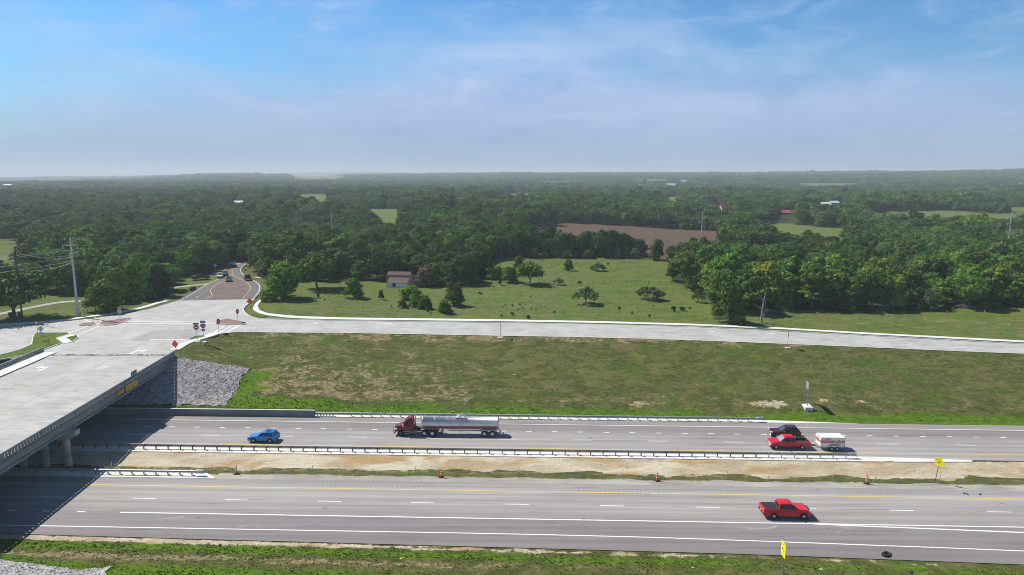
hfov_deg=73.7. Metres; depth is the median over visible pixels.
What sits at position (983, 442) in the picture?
highway road
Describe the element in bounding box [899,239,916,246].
tree
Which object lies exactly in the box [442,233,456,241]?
tree
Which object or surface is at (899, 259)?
tree
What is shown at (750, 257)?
tree
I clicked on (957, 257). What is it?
tree
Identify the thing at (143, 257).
tree
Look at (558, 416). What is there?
guardrail
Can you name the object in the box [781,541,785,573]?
speed sign
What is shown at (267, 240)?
tree
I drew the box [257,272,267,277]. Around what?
suv
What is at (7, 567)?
stone slope
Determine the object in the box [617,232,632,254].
tree
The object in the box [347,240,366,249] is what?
tree
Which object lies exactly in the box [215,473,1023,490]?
gravel shoulder
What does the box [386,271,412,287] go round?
barn
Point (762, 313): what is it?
dead tree
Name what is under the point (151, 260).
tree
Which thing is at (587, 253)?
shrub
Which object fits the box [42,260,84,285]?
tree
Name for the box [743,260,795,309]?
tree
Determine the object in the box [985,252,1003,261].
tree
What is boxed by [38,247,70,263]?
tree
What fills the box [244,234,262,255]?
tree
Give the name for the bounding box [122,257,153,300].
tree
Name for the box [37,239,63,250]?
tree
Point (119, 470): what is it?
guardrail
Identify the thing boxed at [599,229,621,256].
tree
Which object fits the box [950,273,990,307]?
tree
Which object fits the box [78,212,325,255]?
power line
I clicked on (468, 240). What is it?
tree
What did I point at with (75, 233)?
tree
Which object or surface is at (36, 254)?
power line
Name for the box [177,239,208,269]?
tree
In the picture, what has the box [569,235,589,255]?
tree
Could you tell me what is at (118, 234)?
tree
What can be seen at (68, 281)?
tree
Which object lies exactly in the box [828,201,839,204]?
house
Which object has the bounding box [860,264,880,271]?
tree
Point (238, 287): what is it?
county road
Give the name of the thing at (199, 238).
tree
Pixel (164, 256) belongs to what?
tree
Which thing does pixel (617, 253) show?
shrub
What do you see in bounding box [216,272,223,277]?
suv
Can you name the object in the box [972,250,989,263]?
tree
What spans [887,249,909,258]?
tree
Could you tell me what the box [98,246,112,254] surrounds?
tree
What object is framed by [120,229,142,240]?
tree
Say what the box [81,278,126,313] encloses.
tree
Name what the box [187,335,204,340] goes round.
grass island
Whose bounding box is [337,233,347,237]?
tree
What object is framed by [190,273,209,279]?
pickup truck
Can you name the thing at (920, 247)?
tree
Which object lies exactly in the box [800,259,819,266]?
tree
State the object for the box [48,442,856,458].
guardrail
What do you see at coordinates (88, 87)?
sky
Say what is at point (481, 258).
tree
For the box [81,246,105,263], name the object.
tree
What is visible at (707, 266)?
tree
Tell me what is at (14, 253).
utility pole
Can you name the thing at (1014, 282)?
tree
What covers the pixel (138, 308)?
sidewalk
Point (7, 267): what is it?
tree
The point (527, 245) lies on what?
tree
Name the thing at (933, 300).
shrub
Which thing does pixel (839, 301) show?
tree
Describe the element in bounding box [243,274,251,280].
pickup truck
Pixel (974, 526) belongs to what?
highway road
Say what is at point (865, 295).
tree
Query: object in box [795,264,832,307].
tree
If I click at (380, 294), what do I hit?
cedar
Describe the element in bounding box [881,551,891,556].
blown tyre
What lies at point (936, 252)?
tree
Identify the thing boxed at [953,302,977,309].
brush pile
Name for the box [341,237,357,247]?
tree
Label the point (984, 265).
tree
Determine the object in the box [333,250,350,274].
tree
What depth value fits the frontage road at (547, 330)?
153.41 m
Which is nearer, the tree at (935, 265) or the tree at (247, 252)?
the tree at (935, 265)
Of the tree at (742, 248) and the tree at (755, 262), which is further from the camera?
the tree at (742, 248)
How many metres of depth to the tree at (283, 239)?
263.82 m
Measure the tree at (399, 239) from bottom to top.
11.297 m
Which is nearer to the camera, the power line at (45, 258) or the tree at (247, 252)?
the power line at (45, 258)
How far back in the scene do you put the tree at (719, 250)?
233.49 m
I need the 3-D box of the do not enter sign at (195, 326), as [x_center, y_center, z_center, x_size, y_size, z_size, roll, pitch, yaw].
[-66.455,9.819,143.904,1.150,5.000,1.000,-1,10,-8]
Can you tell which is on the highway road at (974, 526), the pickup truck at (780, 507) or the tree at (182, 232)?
the pickup truck at (780, 507)
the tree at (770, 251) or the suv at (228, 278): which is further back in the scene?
the tree at (770, 251)
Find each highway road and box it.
[0,475,1023,564]
[53,414,1023,460]
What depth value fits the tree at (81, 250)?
227.63 m
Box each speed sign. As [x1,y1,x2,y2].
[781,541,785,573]
[934,458,943,480]
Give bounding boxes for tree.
[0,264,10,273]
[0,269,57,318]
[1,263,19,272]
[8,234,28,259]
[14,261,42,274]
[16,237,39,261]
[16,245,37,261]
[23,254,48,266]
[34,241,45,249]
[36,243,60,251]
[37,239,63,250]
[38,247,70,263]
[40,234,60,243]
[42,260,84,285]
[50,233,62,240]
[55,259,71,288]
[59,234,73,246]
[61,267,87,285]
[62,242,69,250]
[64,250,76,259]
[64,259,89,295]
[67,225,94,237]
[67,252,83,261]
[68,238,92,250]
[72,235,103,244]
[74,244,90,256]
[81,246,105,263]
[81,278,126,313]
[82,231,106,240]
[82,233,102,239]
[82,262,100,282]
[84,258,122,297]
[91,244,104,248]
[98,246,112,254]
[100,234,121,245]
[100,266,137,303]
[104,249,118,257]
[106,242,134,254]
[107,231,123,239]
[112,236,132,248]
[115,228,128,235]
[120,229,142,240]
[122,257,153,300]
[128,238,144,243]
[128,251,150,262]
[134,245,168,255]
[140,268,161,297]
[143,256,158,269]
[144,226,168,237]
[144,237,161,246]
[148,263,173,296]
[154,250,174,263]
[156,239,176,265]
[158,262,181,282]
[168,244,202,259]
[174,238,186,246]
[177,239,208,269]
[178,230,189,237]
[182,232,201,239]
[190,237,209,265]
[192,239,213,269]
[206,240,229,267]
[212,230,237,261]
[231,231,250,261]
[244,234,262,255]
[245,242,265,267]
[249,244,281,269]
[250,237,276,248]
[259,259,301,300]
[278,235,289,242]
[279,228,294,235]
[280,242,304,257]
[283,255,298,268]
[285,232,305,245]
[285,250,302,276]
[302,236,320,250]
[322,237,344,248]
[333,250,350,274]
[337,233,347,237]
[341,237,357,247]
[342,277,364,299]
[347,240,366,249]
[362,252,389,279]
[367,231,389,244]
[391,235,406,243]
[407,234,417,243]
[440,282,465,306]
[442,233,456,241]
[447,232,470,246]
[452,255,478,283]
[460,227,474,234]
[462,253,480,280]
[464,237,477,251]
[471,241,496,270]
[472,251,490,278]
[512,256,524,268]
[515,261,544,284]
[520,233,534,255]
[538,226,556,254]
[550,229,568,256]
[562,232,580,254]
[563,258,574,270]
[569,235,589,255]
[578,231,599,255]
[590,229,611,256]
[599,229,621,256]
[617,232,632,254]
[627,237,644,247]
[634,240,647,257]
[648,239,663,259]
[665,244,681,258]
[665,260,680,280]
[668,249,696,286]
[674,241,700,253]
[675,244,712,256]
[683,248,711,287]
[684,256,710,290]
[697,260,719,289]
[699,244,736,252]
[700,269,718,292]
[704,268,728,300]
[705,246,721,257]
[711,250,743,271]
[711,281,747,325]
[712,248,725,255]
[730,243,751,254]
[740,252,759,263]
[741,264,755,302]
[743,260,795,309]
[748,261,763,272]
[754,290,767,322]
[755,250,766,256]
[758,256,778,262]
[765,247,782,255]
[769,269,796,305]
[772,252,784,260]
[775,271,801,299]
[777,255,808,304]
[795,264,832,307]
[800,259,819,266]
[801,256,813,261]
[806,252,817,256]
[813,256,825,263]
[819,266,838,306]
[822,269,850,307]
[822,270,850,304]
[823,253,845,267]
[831,266,845,272]
[836,265,854,275]
[837,279,863,311]
[844,256,865,267]
[848,261,869,276]
[853,270,896,308]
[855,273,879,305]
[857,268,878,300]
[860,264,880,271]
[864,256,895,270]
[870,263,883,272]
[877,245,907,258]
[877,274,907,307]
[883,255,905,263]
[884,266,900,276]
[885,240,910,253]
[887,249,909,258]
[893,241,906,252]
[895,263,907,268]
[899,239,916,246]
[900,265,929,305]
[908,260,929,275]
[909,254,941,262]
[911,242,928,253]
[921,258,948,279]
[922,272,941,292]
[929,250,941,257]
[931,281,959,304]
[936,250,950,260]
[940,241,962,249]
[943,246,969,253]
[943,260,955,267]
[945,259,980,278]
[949,251,968,264]
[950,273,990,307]
[951,248,965,254]
[952,264,982,276]
[958,245,973,252]
[963,250,978,263]
[971,242,990,251]
[971,279,1005,308]
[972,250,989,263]
[975,261,995,269]
[975,266,1013,298]
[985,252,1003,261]
[986,244,1013,256]
[989,264,1020,300]
[991,241,1011,248]
[997,255,1020,263]
[1001,272,1023,304]
[1003,261,1023,276]
[1006,287,1023,305]
[1014,251,1023,258]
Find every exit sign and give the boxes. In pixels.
[125,369,137,391]
[802,380,812,410]
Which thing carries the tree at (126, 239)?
on the ground at (324, 386)
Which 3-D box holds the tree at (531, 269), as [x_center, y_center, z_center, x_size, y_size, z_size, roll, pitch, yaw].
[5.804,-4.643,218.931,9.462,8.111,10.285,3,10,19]
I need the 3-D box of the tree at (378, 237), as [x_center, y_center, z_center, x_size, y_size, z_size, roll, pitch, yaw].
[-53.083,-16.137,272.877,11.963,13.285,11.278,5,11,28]
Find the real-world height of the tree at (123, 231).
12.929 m
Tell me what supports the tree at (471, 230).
on the ground at (324, 386)
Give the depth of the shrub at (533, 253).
286.17 m
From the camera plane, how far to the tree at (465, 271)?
216.84 m
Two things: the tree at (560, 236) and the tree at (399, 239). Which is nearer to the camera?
the tree at (399, 239)
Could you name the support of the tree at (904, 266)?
on the ground at (324, 386)
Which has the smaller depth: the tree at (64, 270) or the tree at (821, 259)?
the tree at (64, 270)
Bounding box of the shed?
[780,210,791,214]
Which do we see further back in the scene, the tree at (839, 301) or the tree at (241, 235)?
the tree at (241, 235)
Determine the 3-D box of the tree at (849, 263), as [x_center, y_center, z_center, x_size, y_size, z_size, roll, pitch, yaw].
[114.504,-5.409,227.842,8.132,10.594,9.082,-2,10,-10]
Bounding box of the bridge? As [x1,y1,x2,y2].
[0,341,174,474]
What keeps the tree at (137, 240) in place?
on the ground at (324, 386)
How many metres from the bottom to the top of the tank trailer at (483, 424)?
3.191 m
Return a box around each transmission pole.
[62,238,79,316]
[1007,212,1014,238]
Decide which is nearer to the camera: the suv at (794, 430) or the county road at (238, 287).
the suv at (794, 430)
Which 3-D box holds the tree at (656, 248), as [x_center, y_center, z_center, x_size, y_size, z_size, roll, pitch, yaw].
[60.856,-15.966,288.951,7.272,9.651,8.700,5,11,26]
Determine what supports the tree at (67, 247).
on the ground at (324, 386)
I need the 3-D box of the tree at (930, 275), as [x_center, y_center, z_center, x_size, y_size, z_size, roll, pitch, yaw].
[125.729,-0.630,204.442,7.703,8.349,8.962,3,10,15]
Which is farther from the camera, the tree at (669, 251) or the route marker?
the tree at (669, 251)
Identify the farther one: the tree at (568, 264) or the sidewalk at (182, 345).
the tree at (568, 264)
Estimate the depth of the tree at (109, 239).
272.76 m
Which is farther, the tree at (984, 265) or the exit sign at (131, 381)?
the tree at (984, 265)
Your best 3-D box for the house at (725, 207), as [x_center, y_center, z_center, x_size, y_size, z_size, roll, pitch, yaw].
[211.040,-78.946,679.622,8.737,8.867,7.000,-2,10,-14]
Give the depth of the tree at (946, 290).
191.41 m
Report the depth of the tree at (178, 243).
261.97 m
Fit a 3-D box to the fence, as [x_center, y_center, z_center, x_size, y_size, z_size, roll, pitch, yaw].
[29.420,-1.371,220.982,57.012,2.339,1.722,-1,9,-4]
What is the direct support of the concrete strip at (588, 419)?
on the ground at (324, 386)
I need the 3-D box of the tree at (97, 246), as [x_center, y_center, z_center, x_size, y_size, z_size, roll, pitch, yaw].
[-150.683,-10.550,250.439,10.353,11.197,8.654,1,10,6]
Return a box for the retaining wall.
[96,407,314,416]
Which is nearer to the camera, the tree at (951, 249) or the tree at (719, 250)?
the tree at (719, 250)
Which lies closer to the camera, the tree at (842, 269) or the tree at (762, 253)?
the tree at (842, 269)
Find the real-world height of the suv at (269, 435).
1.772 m
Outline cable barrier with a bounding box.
[19,462,1003,484]
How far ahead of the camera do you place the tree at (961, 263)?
203.60 m
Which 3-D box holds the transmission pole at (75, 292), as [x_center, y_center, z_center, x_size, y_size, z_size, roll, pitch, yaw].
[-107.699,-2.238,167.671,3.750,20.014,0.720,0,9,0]
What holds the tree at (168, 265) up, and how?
on the ground at (324, 386)
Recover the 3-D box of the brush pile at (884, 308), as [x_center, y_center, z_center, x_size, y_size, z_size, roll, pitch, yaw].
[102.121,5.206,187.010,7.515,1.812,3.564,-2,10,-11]
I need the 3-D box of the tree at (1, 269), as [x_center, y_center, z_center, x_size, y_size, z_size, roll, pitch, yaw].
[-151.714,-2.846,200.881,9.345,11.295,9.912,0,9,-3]
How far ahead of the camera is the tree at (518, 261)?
247.78 m
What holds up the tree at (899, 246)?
on the ground at (324, 386)
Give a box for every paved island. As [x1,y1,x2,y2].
[78,322,95,325]
[99,317,130,325]
[215,318,246,324]
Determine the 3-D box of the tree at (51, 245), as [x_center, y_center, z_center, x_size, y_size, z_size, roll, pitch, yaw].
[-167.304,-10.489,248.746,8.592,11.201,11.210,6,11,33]
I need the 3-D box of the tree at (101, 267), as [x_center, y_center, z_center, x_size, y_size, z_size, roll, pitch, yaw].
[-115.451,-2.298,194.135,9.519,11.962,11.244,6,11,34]
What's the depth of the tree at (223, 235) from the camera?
274.30 m
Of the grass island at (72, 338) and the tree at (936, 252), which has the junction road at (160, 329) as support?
the grass island at (72, 338)
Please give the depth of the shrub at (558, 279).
217.31 m
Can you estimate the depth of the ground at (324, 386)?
129.81 m
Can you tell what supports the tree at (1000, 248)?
on the ground at (324, 386)
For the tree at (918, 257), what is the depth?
231.48 m
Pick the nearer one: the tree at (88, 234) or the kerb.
the kerb
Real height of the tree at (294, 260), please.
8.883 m
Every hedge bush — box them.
[485,265,503,279]
[501,266,518,283]
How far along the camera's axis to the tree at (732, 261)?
201.61 m
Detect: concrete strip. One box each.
[315,415,858,423]
[893,458,971,461]
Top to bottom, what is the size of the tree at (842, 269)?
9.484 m
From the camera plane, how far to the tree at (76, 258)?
220.16 m
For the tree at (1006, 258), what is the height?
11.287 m
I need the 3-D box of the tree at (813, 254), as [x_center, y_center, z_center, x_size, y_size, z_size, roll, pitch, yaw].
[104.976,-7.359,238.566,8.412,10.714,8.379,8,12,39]
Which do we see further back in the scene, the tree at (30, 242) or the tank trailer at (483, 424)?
the tree at (30, 242)
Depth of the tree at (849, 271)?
211.37 m
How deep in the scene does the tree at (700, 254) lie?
215.69 m
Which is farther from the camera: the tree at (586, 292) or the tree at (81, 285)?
the tree at (81, 285)
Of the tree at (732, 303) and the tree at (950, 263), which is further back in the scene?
the tree at (950, 263)
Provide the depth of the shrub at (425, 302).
178.38 m
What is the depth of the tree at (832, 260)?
226.81 m
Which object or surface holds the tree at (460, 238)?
on the ground at (324, 386)
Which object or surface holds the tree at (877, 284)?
on the ground at (324, 386)
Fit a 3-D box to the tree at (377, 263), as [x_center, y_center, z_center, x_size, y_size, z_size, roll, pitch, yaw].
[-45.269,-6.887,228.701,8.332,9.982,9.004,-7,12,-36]
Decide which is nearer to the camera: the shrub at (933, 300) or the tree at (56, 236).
the shrub at (933, 300)
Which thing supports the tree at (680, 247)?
on the ground at (324, 386)
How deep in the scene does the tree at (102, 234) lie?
283.72 m
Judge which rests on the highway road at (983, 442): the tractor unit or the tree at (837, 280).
the tractor unit
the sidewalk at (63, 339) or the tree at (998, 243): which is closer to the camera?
the sidewalk at (63, 339)
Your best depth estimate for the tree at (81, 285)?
201.41 m
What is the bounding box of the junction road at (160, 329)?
[0,299,262,360]
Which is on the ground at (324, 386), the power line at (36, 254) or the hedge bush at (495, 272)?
the hedge bush at (495, 272)
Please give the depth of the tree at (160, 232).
285.08 m
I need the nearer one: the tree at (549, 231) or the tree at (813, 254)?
the tree at (813, 254)
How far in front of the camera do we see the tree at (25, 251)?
234.22 m
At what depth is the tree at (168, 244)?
257.00 m
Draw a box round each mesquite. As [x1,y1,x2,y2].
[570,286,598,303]
[635,286,666,301]
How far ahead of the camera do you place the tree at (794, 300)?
189.02 m
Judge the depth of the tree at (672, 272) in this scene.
229.00 m
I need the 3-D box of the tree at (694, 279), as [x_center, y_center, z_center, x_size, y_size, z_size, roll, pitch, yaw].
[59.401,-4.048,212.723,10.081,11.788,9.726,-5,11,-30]
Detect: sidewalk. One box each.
[0,300,168,325]
[58,334,72,343]
[170,333,219,349]
[253,300,1023,342]
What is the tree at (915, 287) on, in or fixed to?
on the ground at (324, 386)
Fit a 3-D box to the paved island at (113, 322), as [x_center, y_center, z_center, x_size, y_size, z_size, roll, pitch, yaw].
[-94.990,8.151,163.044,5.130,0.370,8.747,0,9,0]
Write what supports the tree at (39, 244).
on the ground at (324, 386)
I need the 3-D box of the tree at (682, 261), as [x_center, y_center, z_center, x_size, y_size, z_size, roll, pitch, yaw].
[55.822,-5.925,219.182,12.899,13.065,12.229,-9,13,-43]
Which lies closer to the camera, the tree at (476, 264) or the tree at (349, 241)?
the tree at (476, 264)
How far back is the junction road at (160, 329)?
154.67 m
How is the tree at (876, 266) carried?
on the ground at (324, 386)
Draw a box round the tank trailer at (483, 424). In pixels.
[421,414,500,436]
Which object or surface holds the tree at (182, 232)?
on the ground at (324, 386)
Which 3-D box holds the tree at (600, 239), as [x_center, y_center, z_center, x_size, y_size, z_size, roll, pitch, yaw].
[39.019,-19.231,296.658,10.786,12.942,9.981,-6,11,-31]
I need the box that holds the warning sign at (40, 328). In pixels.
[37,326,43,340]
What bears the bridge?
on the ground at (324, 386)
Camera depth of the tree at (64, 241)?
268.67 m
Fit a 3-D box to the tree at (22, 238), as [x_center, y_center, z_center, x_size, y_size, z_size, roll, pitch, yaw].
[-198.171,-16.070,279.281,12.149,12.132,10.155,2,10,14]
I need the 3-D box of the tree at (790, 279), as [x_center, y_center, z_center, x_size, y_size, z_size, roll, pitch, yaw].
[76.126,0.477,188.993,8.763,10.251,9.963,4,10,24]
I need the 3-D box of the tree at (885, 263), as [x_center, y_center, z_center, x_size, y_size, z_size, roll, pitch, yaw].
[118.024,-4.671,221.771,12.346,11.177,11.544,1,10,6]
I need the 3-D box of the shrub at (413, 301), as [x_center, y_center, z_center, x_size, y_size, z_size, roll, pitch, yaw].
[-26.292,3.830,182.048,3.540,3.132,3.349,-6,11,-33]
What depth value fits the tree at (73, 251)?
229.87 m
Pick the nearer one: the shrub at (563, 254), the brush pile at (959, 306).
the brush pile at (959, 306)
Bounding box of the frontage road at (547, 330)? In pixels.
[238,319,1023,353]
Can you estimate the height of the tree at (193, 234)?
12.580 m
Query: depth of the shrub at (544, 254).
287.06 m
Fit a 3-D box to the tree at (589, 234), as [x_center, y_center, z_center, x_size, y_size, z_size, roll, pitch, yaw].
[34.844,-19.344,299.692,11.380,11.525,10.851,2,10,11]
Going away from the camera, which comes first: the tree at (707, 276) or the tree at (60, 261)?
the tree at (707, 276)
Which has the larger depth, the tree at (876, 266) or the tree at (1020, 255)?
the tree at (1020, 255)
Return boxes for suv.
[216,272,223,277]
[225,276,231,281]
[247,429,279,442]
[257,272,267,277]
[767,424,800,436]
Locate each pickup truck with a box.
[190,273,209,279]
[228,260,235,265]
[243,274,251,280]
[758,499,811,519]
[766,434,810,449]
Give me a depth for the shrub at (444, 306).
172.61 m
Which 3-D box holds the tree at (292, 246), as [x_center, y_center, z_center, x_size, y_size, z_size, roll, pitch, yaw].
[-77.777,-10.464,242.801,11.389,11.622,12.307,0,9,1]
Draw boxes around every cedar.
[378,290,383,297]
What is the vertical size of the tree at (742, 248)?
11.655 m
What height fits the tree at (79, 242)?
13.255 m
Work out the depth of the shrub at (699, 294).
191.55 m
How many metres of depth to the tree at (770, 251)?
246.62 m
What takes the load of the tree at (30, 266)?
on the ground at (324, 386)
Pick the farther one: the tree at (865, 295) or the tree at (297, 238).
the tree at (297, 238)
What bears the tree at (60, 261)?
on the ground at (324, 386)
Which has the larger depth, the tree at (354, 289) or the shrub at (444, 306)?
the tree at (354, 289)
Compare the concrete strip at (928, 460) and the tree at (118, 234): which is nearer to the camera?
the concrete strip at (928, 460)
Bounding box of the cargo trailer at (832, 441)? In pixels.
[811,433,845,450]
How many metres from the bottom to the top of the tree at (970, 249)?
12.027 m
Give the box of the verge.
[246,303,266,317]
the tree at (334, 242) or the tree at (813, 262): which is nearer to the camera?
the tree at (813, 262)
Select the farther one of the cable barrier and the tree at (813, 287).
the tree at (813, 287)
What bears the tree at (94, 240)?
on the ground at (324, 386)
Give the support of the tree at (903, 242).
on the ground at (324, 386)
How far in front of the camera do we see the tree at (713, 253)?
231.97 m
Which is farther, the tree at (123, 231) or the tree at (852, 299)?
the tree at (123, 231)
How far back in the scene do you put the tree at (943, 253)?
239.86 m
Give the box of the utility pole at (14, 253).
[9,252,23,321]
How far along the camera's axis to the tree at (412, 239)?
278.95 m
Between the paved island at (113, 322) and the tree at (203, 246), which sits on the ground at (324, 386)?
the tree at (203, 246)
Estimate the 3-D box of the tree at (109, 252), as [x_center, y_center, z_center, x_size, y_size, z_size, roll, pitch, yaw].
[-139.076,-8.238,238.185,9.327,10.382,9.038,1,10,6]
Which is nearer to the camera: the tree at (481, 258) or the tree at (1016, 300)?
the tree at (1016, 300)
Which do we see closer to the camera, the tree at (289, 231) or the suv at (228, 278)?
the suv at (228, 278)
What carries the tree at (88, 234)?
on the ground at (324, 386)
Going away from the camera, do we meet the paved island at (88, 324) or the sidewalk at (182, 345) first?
the sidewalk at (182, 345)
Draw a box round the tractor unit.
[393,411,438,436]
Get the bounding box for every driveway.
[0,300,85,314]
[171,283,207,287]
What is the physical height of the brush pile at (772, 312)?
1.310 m
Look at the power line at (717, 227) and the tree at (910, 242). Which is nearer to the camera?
the tree at (910, 242)
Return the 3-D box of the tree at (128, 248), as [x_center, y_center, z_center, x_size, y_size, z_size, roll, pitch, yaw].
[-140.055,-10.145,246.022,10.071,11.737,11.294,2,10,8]
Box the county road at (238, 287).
[179,263,261,299]
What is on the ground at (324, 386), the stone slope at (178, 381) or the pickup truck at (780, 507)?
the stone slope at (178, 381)
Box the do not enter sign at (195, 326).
[193,323,199,341]
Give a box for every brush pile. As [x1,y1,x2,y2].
[763,309,785,314]
[873,304,897,309]
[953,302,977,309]
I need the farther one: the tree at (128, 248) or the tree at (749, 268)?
the tree at (128, 248)
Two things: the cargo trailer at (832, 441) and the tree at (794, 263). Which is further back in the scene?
the tree at (794, 263)
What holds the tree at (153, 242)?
on the ground at (324, 386)
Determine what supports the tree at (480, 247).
on the ground at (324, 386)
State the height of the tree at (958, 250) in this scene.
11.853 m
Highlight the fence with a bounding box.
[515,280,681,284]
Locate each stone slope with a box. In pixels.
[0,559,110,574]
[50,354,249,405]
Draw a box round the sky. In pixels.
[0,0,1023,176]
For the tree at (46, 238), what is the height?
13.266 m
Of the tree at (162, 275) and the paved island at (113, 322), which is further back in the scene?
the tree at (162, 275)
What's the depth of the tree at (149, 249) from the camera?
236.73 m
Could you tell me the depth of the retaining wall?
119.84 m
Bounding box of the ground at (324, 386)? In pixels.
[0,172,1023,574]
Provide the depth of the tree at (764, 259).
217.56 m
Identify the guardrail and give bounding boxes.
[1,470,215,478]
[9,467,204,474]
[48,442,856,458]
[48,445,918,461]
[315,411,762,420]
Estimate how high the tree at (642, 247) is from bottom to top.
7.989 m
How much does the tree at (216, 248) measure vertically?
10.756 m
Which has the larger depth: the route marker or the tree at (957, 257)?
the tree at (957, 257)
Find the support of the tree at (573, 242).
on the ground at (324, 386)
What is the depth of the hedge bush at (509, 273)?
220.90 m
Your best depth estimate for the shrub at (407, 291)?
191.47 m
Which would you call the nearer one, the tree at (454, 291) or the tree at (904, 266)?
the tree at (454, 291)
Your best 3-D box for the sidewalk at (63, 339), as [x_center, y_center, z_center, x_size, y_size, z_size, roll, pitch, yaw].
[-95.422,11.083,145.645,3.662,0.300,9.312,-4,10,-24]
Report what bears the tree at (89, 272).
on the ground at (324, 386)
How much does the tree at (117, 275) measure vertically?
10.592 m
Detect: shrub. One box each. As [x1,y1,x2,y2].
[398,285,423,299]
[407,296,420,306]
[413,264,437,285]
[416,295,431,308]
[437,299,454,313]
[527,248,539,257]
[539,252,547,257]
[552,277,563,284]
[558,250,569,258]
[580,250,594,258]
[589,261,605,270]
[611,249,621,258]
[630,248,640,258]
[691,289,706,301]
[902,294,910,306]
[916,289,943,310]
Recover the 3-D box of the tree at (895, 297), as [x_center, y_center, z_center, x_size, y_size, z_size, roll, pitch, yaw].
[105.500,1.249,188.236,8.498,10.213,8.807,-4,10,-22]
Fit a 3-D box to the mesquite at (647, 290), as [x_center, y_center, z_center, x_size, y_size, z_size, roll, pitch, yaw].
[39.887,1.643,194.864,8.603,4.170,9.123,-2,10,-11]
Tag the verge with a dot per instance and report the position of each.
(250, 311)
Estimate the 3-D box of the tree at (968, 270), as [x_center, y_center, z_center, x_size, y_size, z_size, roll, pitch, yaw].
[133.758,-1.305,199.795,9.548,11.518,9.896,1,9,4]
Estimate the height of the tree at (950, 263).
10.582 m
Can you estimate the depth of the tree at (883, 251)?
252.36 m
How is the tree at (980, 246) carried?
on the ground at (324, 386)
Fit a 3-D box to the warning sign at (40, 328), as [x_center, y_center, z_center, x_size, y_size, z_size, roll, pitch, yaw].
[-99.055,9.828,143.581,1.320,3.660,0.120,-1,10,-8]
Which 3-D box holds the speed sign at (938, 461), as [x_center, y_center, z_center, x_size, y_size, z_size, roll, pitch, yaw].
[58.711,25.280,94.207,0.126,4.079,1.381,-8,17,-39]
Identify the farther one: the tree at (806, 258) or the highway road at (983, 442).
the tree at (806, 258)
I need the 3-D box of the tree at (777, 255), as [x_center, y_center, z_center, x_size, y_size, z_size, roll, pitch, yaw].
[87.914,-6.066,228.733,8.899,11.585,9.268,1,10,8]
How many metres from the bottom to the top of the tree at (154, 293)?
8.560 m
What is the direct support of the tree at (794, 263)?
on the ground at (324, 386)
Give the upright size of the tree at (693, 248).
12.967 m
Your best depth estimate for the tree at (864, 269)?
198.87 m
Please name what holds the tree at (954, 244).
on the ground at (324, 386)
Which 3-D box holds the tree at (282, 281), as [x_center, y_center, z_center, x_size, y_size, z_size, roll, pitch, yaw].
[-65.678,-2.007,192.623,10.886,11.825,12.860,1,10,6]
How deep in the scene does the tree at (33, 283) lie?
163.85 m
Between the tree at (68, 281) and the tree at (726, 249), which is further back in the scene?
the tree at (726, 249)
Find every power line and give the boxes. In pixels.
[0,249,75,266]
[17,252,73,270]
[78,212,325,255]
[334,216,1005,235]
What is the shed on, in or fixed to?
on the ground at (324, 386)
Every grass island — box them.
[0,332,69,360]
[65,335,78,341]
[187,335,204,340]
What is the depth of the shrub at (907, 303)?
190.91 m
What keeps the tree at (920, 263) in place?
on the ground at (324, 386)
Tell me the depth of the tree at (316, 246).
257.71 m
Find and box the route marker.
[200,320,206,342]
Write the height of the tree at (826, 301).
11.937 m
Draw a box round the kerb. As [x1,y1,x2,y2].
[243,299,1023,343]
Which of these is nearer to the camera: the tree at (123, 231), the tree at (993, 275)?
the tree at (993, 275)
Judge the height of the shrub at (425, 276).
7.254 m
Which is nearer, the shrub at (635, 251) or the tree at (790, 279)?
the tree at (790, 279)
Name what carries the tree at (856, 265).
on the ground at (324, 386)
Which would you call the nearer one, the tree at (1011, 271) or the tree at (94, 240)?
the tree at (1011, 271)
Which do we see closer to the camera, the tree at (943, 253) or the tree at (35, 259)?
the tree at (35, 259)
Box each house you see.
[719,204,729,211]
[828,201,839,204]
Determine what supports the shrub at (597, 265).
on the ground at (324, 386)
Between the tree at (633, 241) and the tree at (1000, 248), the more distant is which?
the tree at (633, 241)

